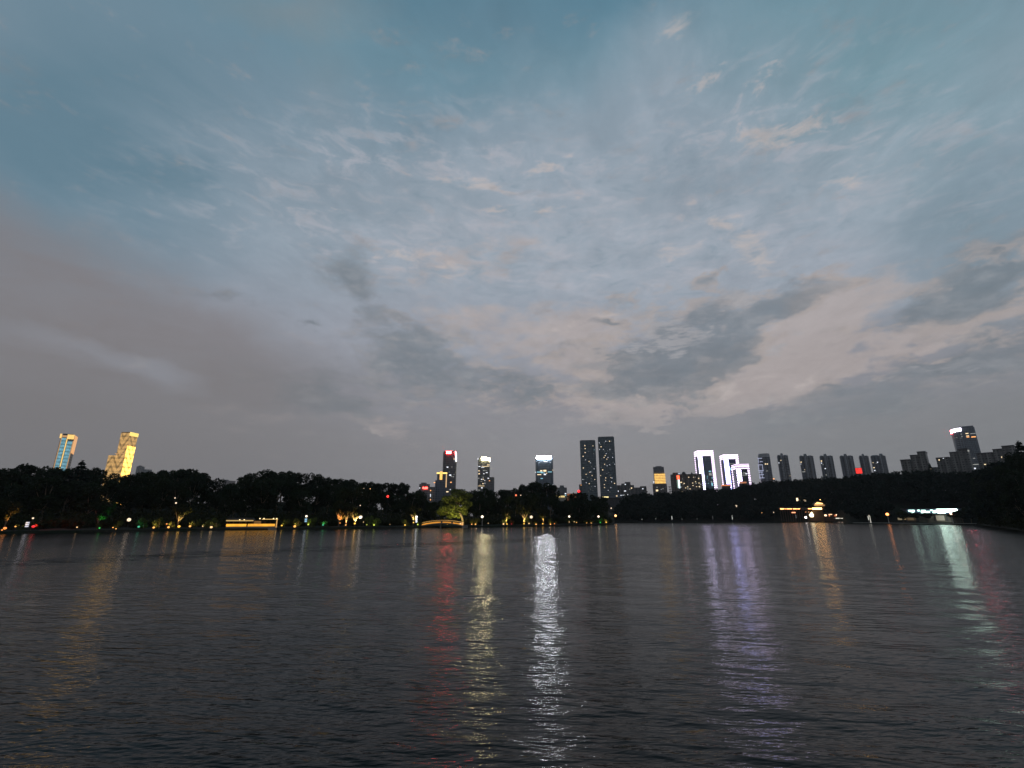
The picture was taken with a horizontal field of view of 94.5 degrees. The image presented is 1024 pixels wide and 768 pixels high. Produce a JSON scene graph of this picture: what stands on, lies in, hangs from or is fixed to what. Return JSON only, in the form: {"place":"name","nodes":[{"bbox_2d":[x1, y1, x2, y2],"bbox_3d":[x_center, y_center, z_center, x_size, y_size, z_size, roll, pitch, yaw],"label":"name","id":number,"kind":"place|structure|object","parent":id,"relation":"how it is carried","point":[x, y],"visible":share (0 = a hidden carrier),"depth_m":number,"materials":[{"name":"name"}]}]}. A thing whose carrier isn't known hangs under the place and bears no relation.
{"place":"outdoors","nodes":[
{"label":"outdoors","id":0,"kind":"place"},
{"bbox_2d":[434,471,446,515],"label":"stepped tower","id":1,"kind":"structure","parent":0,"point":[440,482],"depth_m":744.41,"materials":[{"name":"grey concrete"}]},
{"bbox_2d":[0,522,1023,767],"bbox_3d":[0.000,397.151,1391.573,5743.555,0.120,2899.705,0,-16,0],"label":"water","id":2,"kind":"structure","parent":0,"point":[774,644],"depth_m":15.15,"materials":[{"name":"black liquid"}]},
{"bbox_2d":[779,507,808,521],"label":"covered corridor","id":3,"kind":"object","parent":2,"relation":"on","point":[796,508],"visible":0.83,"depth_m":422.17,"materials":[{"name":"tile"}]},
{"bbox_2d":[804,502,825,520],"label":"lakeside pavilion","id":4,"kind":"structure","parent":2,"relation":"on","point":[815,513],"depth_m":420.23,"materials":[{"name":"tile"}]},
{"bbox_2d":[898,508,961,522],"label":"boathouse","id":5,"kind":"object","parent":2,"relation":"on","point":[940,514],"visible":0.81,"depth_m":296.79,"materials":[{"name":"concrete"}]},
{"bbox_2d":[0,499,1023,533],"bbox_3d":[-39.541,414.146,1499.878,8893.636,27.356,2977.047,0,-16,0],"label":"ground","id":6,"kind":"structure","parent":0,"point":[899,504],"depth_m":217.96,"materials":[{"name":"black"}]},
{"bbox_2d":[0,499,22,529],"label":"shore tree","id":7,"kind":"object","parent":6,"relation":"on","point":[7,510],"visible":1,"depth_m":123.73,"materials":[{"name":"green plant"}]},
{"bbox_2d":[0,470,39,502],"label":"broadleaf tree","id":8,"kind":"object","parent":6,"relation":"on","point":[24,480],"visible":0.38,"depth_m":152.99,"materials":[{"name":"green plant"}]},
{"bbox_2d":[4,463,42,494],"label":"broadleaf tree","id":9,"kind":"object","parent":6,"relation":"on","point":[27,469],"visible":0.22,"depth_m":171.96,"materials":[{"name":"green plant"}]},
{"bbox_2d":[32,466,60,490],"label":"broadleaf tree","id":10,"kind":"object","parent":6,"relation":"on","point":[47,473],"visible":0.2,"depth_m":175.40,"materials":[{"name":"green plant"}]},
{"bbox_2d":[22,475,71,520],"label":"broadleaf tree","id":11,"kind":"object","parent":6,"relation":"on","point":[47,499],"visible":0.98,"depth_m":146.27,"materials":[{"name":"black plant"}]},
{"bbox_2d":[49,467,72,487],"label":"broadleaf tree","id":12,"kind":"object","parent":6,"relation":"on","point":[63,473],"visible":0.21,"depth_m":181.52,"materials":[{"name":"green plant"}]},
{"bbox_2d":[53,434,77,469],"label":"glass tower","id":13,"kind":"structure","parent":6,"relation":"on","point":[65,450],"depth_m":700.29,"materials":[{"name":"blue glass"}]},
{"bbox_2d":[56,460,91,507],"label":"conifer tree","id":14,"kind":"object","parent":6,"relation":"on","point":[82,475],"visible":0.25,"depth_m":171.67,"materials":[{"name":"green plant"}]},
{"bbox_2d":[74,467,103,493],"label":"broadleaf tree","id":15,"kind":"object","parent":6,"relation":"on","point":[93,474],"visible":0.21,"depth_m":178.49,"materials":[{"name":"green plant"}]},
{"bbox_2d":[70,483,109,513],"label":"broadleaf tree","id":16,"kind":"object","parent":6,"relation":"on","point":[81,502],"visible":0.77,"depth_m":152.74,"materials":[{"name":"green plant"}]},
{"bbox_2d":[87,500,116,523],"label":"shore tree","id":17,"kind":"object","parent":6,"relation":"on","point":[100,510],"visible":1,"depth_m":138.08,"materials":[{"name":"green plant"}]},
{"bbox_2d":[85,479,126,510],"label":"broadleaf tree","id":18,"kind":"object","parent":6,"relation":"on","point":[115,486],"visible":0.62,"depth_m":162.99,"materials":[{"name":"green plant"}]},
{"bbox_2d":[96,470,120,497],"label":"broadleaf tree","id":19,"kind":"object","parent":6,"relation":"on","point":[103,473],"visible":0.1,"depth_m":188.85,"materials":[{"name":"green plant"}]},
{"bbox_2d":[101,432,138,504],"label":"patterned tower","id":20,"kind":"structure","parent":6,"relation":"on","point":[120,461],"depth_m":759.45,"materials":[{"name":"gold metal"}]},
{"bbox_2d":[110,474,137,504],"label":"broadleaf tree","id":21,"kind":"object","parent":6,"relation":"on","point":[128,481],"visible":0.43,"depth_m":184.68,"materials":[{"name":"green plant"}]},
{"bbox_2d":[111,488,140,516],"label":"broadleaf tree","id":22,"kind":"object","parent":6,"relation":"on","point":[132,498],"visible":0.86,"depth_m":164.31,"materials":[{"name":"green plant"}]},
{"bbox_2d":[133,471,159,495],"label":"broadleaf tree","id":23,"kind":"object","parent":6,"relation":"on","point":[151,477],"visible":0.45,"depth_m":186.03,"materials":[{"name":"green plant"}]},
{"bbox_2d":[147,477,178,510],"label":"broadleaf tree","id":24,"kind":"object","parent":6,"relation":"on","point":[159,488],"visible":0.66,"depth_m":171.49,"materials":[{"name":"green plant"}]},
{"bbox_2d":[161,469,185,495],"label":"broadleaf tree","id":25,"kind":"object","parent":6,"relation":"on","point":[174,475],"visible":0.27,"depth_m":192.00,"materials":[{"name":"green plant"}]},
{"bbox_2d":[160,481,192,518],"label":"broadleaf tree","id":26,"kind":"object","parent":6,"relation":"on","point":[179,492],"visible":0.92,"depth_m":169.98,"materials":[{"name":"green plant"}]},
{"bbox_2d":[172,504,192,527],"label":"shore tree","id":27,"kind":"object","parent":6,"relation":"on","point":[182,511],"visible":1,"depth_m":150.36,"materials":[{"name":"green plant"}]},
{"bbox_2d":[176,468,205,493],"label":"broadleaf tree","id":28,"kind":"object","parent":6,"relation":"on","point":[194,474],"visible":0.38,"depth_m":196.08,"materials":[{"name":"green plant"}]},
{"bbox_2d":[176,476,209,514],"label":"broadleaf tree","id":29,"kind":"object","parent":6,"relation":"on","point":[203,489],"visible":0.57,"depth_m":181.45,"materials":[{"name":"green plant"}]},
{"bbox_2d":[195,472,212,503],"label":"broadleaf tree","id":30,"kind":"object","parent":6,"relation":"on","point":[208,479],"visible":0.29,"depth_m":210.58,"materials":[{"name":"green plant"}]},
{"bbox_2d":[208,478,225,493],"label":"broadleaf tree","id":31,"kind":"object","parent":6,"relation":"on","point":[215,485],"visible":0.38,"depth_m":206.28,"materials":[{"name":"green plant"}]},
{"bbox_2d":[223,483,239,496],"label":"broadleaf tree","id":32,"kind":"object","parent":6,"relation":"on","point":[229,487],"visible":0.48,"depth_m":200.08,"materials":[{"name":"green plant"}]},
{"bbox_2d":[225,518,278,529],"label":"waterside gallery","id":33,"kind":"object","parent":6,"relation":"on","point":[258,524],"visible":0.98,"depth_m":159.51,"materials":[{"name":"stone"}]},
{"bbox_2d":[246,471,266,491],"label":"broadleaf tree","id":34,"kind":"object","parent":6,"relation":"on","point":[254,476],"visible":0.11,"depth_m":216.85,"materials":[{"name":"green plant"}]},
{"bbox_2d":[259,469,276,479],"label":"broadleaf tree","id":35,"kind":"object","parent":6,"relation":"on","point":[270,474],"visible":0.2,"depth_m":223.11,"materials":[{"name":"green plant"}]},
{"bbox_2d":[269,476,296,512],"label":"broadleaf tree","id":36,"kind":"object","parent":6,"relation":"on","point":[284,480],"visible":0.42,"depth_m":195.76,"materials":[{"name":"green plant"}]},
{"bbox_2d":[287,488,312,516],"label":"broadleaf tree","id":37,"kind":"object","parent":6,"relation":"on","point":[298,502],"visible":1,"depth_m":187.66,"materials":[{"name":"green plant"}]},
{"bbox_2d":[294,472,316,497],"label":"broadleaf tree","id":38,"kind":"object","parent":6,"relation":"on","point":[308,486],"visible":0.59,"depth_m":215.86,"materials":[{"name":"green plant"}]},
{"bbox_2d":[309,473,324,493],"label":"broadleaf tree","id":39,"kind":"object","parent":6,"relation":"on","point":[318,480],"visible":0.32,"depth_m":226.16,"materials":[{"name":"green plant"}]},
{"bbox_2d":[308,487,326,513],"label":"broadleaf tree","id":40,"kind":"object","parent":6,"relation":"on","point":[317,496],"visible":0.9,"depth_m":197.03,"materials":[{"name":"green plant"}]},
{"bbox_2d":[320,477,337,493],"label":"broadleaf tree","id":41,"kind":"object","parent":6,"relation":"on","point":[329,481],"visible":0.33,"depth_m":221.15,"materials":[{"name":"green plant"}]},
{"bbox_2d":[332,500,349,526],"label":"shore tree","id":42,"kind":"object","parent":6,"relation":"on","point":[336,505],"visible":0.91,"depth_m":175.04,"materials":[{"name":"green plant"}]},
{"bbox_2d":[339,502,354,522],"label":"shore tree","id":43,"kind":"object","parent":6,"relation":"on","point":[351,508],"visible":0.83,"depth_m":175.95,"materials":[{"name":"green plant"}]},
{"bbox_2d":[341,479,359,498],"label":"broadleaf tree","id":44,"kind":"object","parent":6,"relation":"on","point":[351,483],"visible":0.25,"depth_m":218.91,"materials":[{"name":"green plant"}]},
{"bbox_2d":[349,507,361,522],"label":"shore tree","id":45,"kind":"object","parent":6,"relation":"on","point":[357,511],"visible":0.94,"depth_m":177.86,"materials":[{"name":"green plant"}]},
{"bbox_2d":[344,485,369,518],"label":"broadleaf tree","id":46,"kind":"object","parent":6,"relation":"on","point":[357,502],"visible":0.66,"depth_m":196.73,"materials":[{"name":"green plant"}]},
{"bbox_2d":[360,487,380,515],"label":"broadleaf tree","id":47,"kind":"object","parent":6,"relation":"on","point":[372,494],"visible":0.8,"depth_m":200.26,"materials":[{"name":"green plant"}]},
{"bbox_2d":[377,492,393,516],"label":"broadleaf tree","id":48,"kind":"object","parent":6,"relation":"on","point":[383,496],"visible":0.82,"depth_m":210.03,"materials":[{"name":"green plant"}]},
{"bbox_2d":[379,493,398,514],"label":"broadleaf tree","id":49,"kind":"object","parent":6,"relation":"on","point":[394,501],"visible":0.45,"depth_m":211.22,"materials":[{"name":"green plant"}]},
{"bbox_2d":[387,482,401,503],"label":"broadleaf tree","id":50,"kind":"object","parent":6,"relation":"on","point":[392,488],"visible":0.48,"depth_m":229.46,"materials":[{"name":"green plant"}]},
{"bbox_2d":[396,482,410,503],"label":"broadleaf tree","id":51,"kind":"object","parent":6,"relation":"on","point":[404,487],"visible":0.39,"depth_m":240.85,"materials":[{"name":"green plant"}]},
{"bbox_2d":[405,506,421,521],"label":"shore tree","id":52,"kind":"object","parent":6,"relation":"on","point":[409,511],"visible":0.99,"depth_m":187.70,"materials":[{"name":"green plant"}]},
{"bbox_2d":[406,492,421,518],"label":"broadleaf tree","id":53,"kind":"object","parent":6,"relation":"on","point":[410,496],"visible":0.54,"depth_m":213.01,"materials":[{"name":"green plant"}]},
{"bbox_2d":[411,499,429,517],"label":"broadleaf tree","id":54,"kind":"object","parent":6,"relation":"on","point":[425,505],"visible":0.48,"depth_m":214.47,"materials":[{"name":"green plant"}]},
{"bbox_2d":[419,483,434,502],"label":"office block","id":55,"kind":"structure","parent":6,"relation":"on","point":[427,490],"depth_m":704.93,"materials":[{"name":"grey"}]},
{"bbox_2d":[419,520,467,527],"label":"arched bridge","id":56,"kind":"structure","parent":6,"relation":"on","point":[445,522],"depth_m":189.23,"materials":[{"name":"stone"}]},
{"bbox_2d":[443,451,456,496],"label":"sign tower","id":57,"kind":"structure","parent":6,"relation":"on","point":[449,462],"depth_m":940.37,"materials":[{"name":"concrete"}]},
{"bbox_2d":[435,489,473,524],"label":"floodlit tree","id":58,"kind":"object","parent":6,"relation":"on","point":[446,508],"visible":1,"depth_m":208.91,"materials":[{"name":"green plant"}]},
{"bbox_2d":[469,489,482,512],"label":"broadleaf tree","id":59,"kind":"object","parent":6,"relation":"on","point":[475,493],"visible":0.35,"depth_m":247.60,"materials":[{"name":"green plant"}]},
{"bbox_2d":[471,498,486,517],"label":"broadleaf tree","id":60,"kind":"object","parent":6,"relation":"on","point":[476,507],"visible":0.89,"depth_m":225.64,"materials":[{"name":"green plant"}]},
{"bbox_2d":[477,457,489,497],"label":"sign tower","id":61,"kind":"structure","parent":6,"relation":"on","point":[483,467],"depth_m":987.52,"materials":[{"name":"grey"}]},
{"bbox_2d":[481,488,496,498],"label":"broadleaf tree","id":62,"kind":"object","parent":6,"relation":"on","point":[487,492],"visible":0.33,"depth_m":250.40,"materials":[{"name":"green plant"}]},
{"bbox_2d":[485,477,493,514],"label":"annex tower","id":63,"kind":"structure","parent":6,"relation":"on","point":[489,483],"depth_m":965.87,"materials":[{"name":"concrete"}]},
{"bbox_2d":[491,496,504,519],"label":"broadleaf tree","id":64,"kind":"object","parent":6,"relation":"on","point":[497,508],"visible":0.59,"depth_m":233.42,"materials":[{"name":"green plant"}]},
{"bbox_2d":[500,507,513,524],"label":"shore tree","id":65,"kind":"object","parent":6,"relation":"on","point":[506,511],"visible":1,"depth_m":215.84,"materials":[{"name":"green plant"}]},
{"bbox_2d":[499,495,516,514],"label":"broadleaf tree","id":66,"kind":"object","parent":6,"relation":"on","point":[506,502],"visible":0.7,"depth_m":235.76,"materials":[{"name":"green plant"}]},
{"bbox_2d":[0,493,1023,529],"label":"undergrowth","id":67,"kind":"object","parent":6,"relation":"on","point":[62,521],"visible":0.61,"depth_m":170.12,"materials":[{"name":"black plant"}]},
{"bbox_2d":[517,484,529,495],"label":"broadleaf tree","id":68,"kind":"object","parent":6,"relation":"on","point":[524,488],"visible":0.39,"depth_m":268.12,"materials":[{"name":"green plant"}]},
{"bbox_2d":[516,504,532,519],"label":"shore tree","id":69,"kind":"object","parent":6,"relation":"on","point":[521,508],"visible":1,"depth_m":222.52,"materials":[{"name":"green plant"}]},
{"bbox_2d":[522,492,540,514],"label":"broadleaf tree","id":70,"kind":"object","parent":6,"relation":"on","point":[533,498],"visible":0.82,"depth_m":244.76,"materials":[{"name":"green plant"}]},
{"bbox_2d":[526,481,546,513],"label":"broadleaf tree","id":71,"kind":"object","parent":6,"relation":"on","point":[535,486],"visible":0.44,"depth_m":267.67,"materials":[{"name":"green plant"}]},
{"bbox_2d":[532,491,546,514],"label":"broadleaf tree","id":72,"kind":"object","parent":6,"relation":"on","point":[541,496],"visible":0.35,"depth_m":257.60,"materials":[{"name":"green plant"}]},
{"bbox_2d":[536,506,548,519],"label":"shore tree","id":73,"kind":"object","parent":6,"relation":"on","point":[544,511],"visible":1,"depth_m":228.04,"materials":[{"name":"green plant"}]},
{"bbox_2d":[535,456,553,510],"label":"sign tower","id":74,"kind":"structure","parent":6,"relation":"on","point":[544,469],"depth_m":939.20,"materials":[{"name":"grey glass"}]},
{"bbox_2d":[541,483,560,506],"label":"broadleaf tree","id":75,"kind":"object","parent":6,"relation":"on","point":[550,489],"visible":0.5,"depth_m":275.77,"materials":[{"name":"green plant"}]},
{"bbox_2d":[542,496,560,516],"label":"broadleaf tree","id":76,"kind":"object","parent":6,"relation":"on","point":[552,502],"visible":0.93,"depth_m":249.37,"materials":[{"name":"green plant"}]},
{"bbox_2d":[562,500,580,519],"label":"broadleaf tree","id":77,"kind":"object","parent":6,"relation":"on","point":[570,506],"visible":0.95,"depth_m":254.65,"materials":[{"name":"green plant"}]},
{"bbox_2d":[580,499,596,519],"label":"broadleaf tree","id":78,"kind":"object","parent":6,"relation":"on","point":[591,510],"visible":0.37,"depth_m":269.96,"materials":[{"name":"green plant"}]},
{"bbox_2d":[580,440,597,503],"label":"twin tower","id":79,"kind":"structure","parent":6,"relation":"on","point":[588,467],"depth_m":890.41,"materials":[{"name":"concrete"}]},
{"bbox_2d":[591,500,604,518],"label":"broadleaf tree","id":80,"kind":"object","parent":6,"relation":"on","point":[598,508],"visible":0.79,"depth_m":272.62,"materials":[{"name":"green plant"}]},
{"bbox_2d":[598,436,616,496],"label":"twin tower","id":81,"kind":"structure","parent":6,"relation":"on","point":[607,468],"depth_m":891.30,"materials":[{"name":"concrete"}]},
{"bbox_2d":[617,482,634,495],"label":"stepped block","id":82,"kind":"structure","parent":6,"relation":"on","point":[625,488],"depth_m":1027.12,"materials":[{"name":"grey concrete"}]},
{"bbox_2d":[634,486,646,494],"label":"stepped block","id":83,"kind":"structure","parent":6,"relation":"on","point":[639,490],"depth_m":1055.89,"materials":[{"name":"grey concrete"}]},
{"bbox_2d":[670,472,703,491],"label":"apartment slab","id":84,"kind":"structure","parent":6,"relation":"on","point":[683,481],"depth_m":784.79,"materials":[{"name":"concrete"}]},
{"bbox_2d":[694,450,717,504],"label":"portal tower","id":85,"kind":"structure","parent":6,"relation":"on","point":[704,464],"depth_m":1089.39,"materials":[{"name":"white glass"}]},
{"bbox_2d":[777,453,791,495],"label":"apartment tower","id":86,"kind":"structure","parent":6,"relation":"on","point":[784,467],"depth_m":891.17,"materials":[{"name":"concrete"}]},
{"bbox_2d":[799,454,816,492],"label":"apartment tower","id":87,"kind":"structure","parent":6,"relation":"on","point":[807,466],"depth_m":891.68,"materials":[{"name":"concrete"}]},
{"bbox_2d":[612,461,1005,520],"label":"wood","id":88,"kind":"object","parent":6,"relation":"on","point":[862,496],"visible":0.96,"depth_m":397.18,"materials":[{"name":"plant"}]},
{"bbox_2d":[819,454,836,492],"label":"apartment tower","id":89,"kind":"structure","parent":6,"relation":"on","point":[827,466],"depth_m":892.08,"materials":[{"name":"concrete"}]},
{"bbox_2d":[823,513,836,520],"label":"kiosk","id":90,"kind":"object","parent":6,"relation":"on","point":[829,516],"visible":0.8,"depth_m":416.78,"materials":[{"name":"tile"}]},
{"bbox_2d":[839,454,855,477],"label":"apartment tower","id":91,"kind":"structure","parent":6,"relation":"on","point":[847,466],"depth_m":892.38,"materials":[{"name":"concrete"}]},
{"bbox_2d":[859,454,871,474],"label":"apartment tower","id":92,"kind":"structure","parent":6,"relation":"on","point":[865,464],"depth_m":892.62,"materials":[{"name":"concrete"}]},
{"bbox_2d":[870,454,888,473],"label":"apartment tower","id":93,"kind":"structure","parent":6,"relation":"on","point":[879,464],"depth_m":892.91,"materials":[{"name":"concrete"}]},
{"bbox_2d":[900,451,930,472],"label":"stepped apartment","id":94,"kind":"structure","parent":6,"relation":"on","point":[919,461],"depth_m":614.91,"materials":[{"name":"grey concrete"}]},
{"bbox_2d":[936,448,973,492],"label":"stepped apartment","id":95,"kind":"structure","parent":6,"relation":"on","point":[960,460],"depth_m":614.01,"materials":[{"name":"grey concrete"}]},
{"bbox_2d":[950,426,980,469],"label":"corner sign tower","id":96,"kind":"structure","parent":6,"relation":"on","point":[964,436],"depth_m":1006.91,"materials":[{"name":"grey concrete"}]},
{"bbox_2d":[973,445,1014,469],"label":"stepped apartment","id":97,"kind":"structure","parent":6,"relation":"on","point":[986,458],"depth_m":619.23,"materials":[{"name":"grey concrete"}]},
{"bbox_2d":[1001,452,1023,473],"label":"broadleaf tree","id":98,"kind":"object","parent":6,"relation":"on","point":[1008,463],"visible":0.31,"depth_m":185.48,"materials":[{"name":"green plant"}]},
{"bbox_2d":[1013,441,1023,467],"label":"conifer tree","id":99,"kind":"object","parent":6,"relation":"on","point":[1019,446],"visible":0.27,"depth_m":194.88,"materials":[{"name":"green plant"}]},
{"bbox_2d":[0,0,1023,515],"label":"sky","id":100,"kind":"structure","parent":0,"point":[362,241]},
{"bbox_2d":[606,494,627,512],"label":"building","id":101,"kind":"structure","parent":0,"point":[613,501],"depth_m":523.37,"materials":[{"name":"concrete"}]},
{"bbox_2d":[652,466,666,494],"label":"banded tower","id":102,"kind":"structure","parent":0,"point":[659,484],"depth_m":980.91,"materials":[{"name":"concrete"}]},
{"bbox_2d":[719,454,738,488],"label":"portal tower","id":103,"kind":"structure","parent":0,"point":[727,461],"depth_m":1092.56,"materials":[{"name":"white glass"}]},
{"bbox_2d":[731,464,750,487],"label":"portal tower","id":104,"kind":"structure","parent":0,"point":[740,472],"depth_m":938.63,"materials":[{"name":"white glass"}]},
{"bbox_2d":[758,453,773,482],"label":"curved tower","id":105,"kind":"structure","parent":0,"point":[764,468],"depth_m":892.38,"materials":[{"name":"grey concrete"}]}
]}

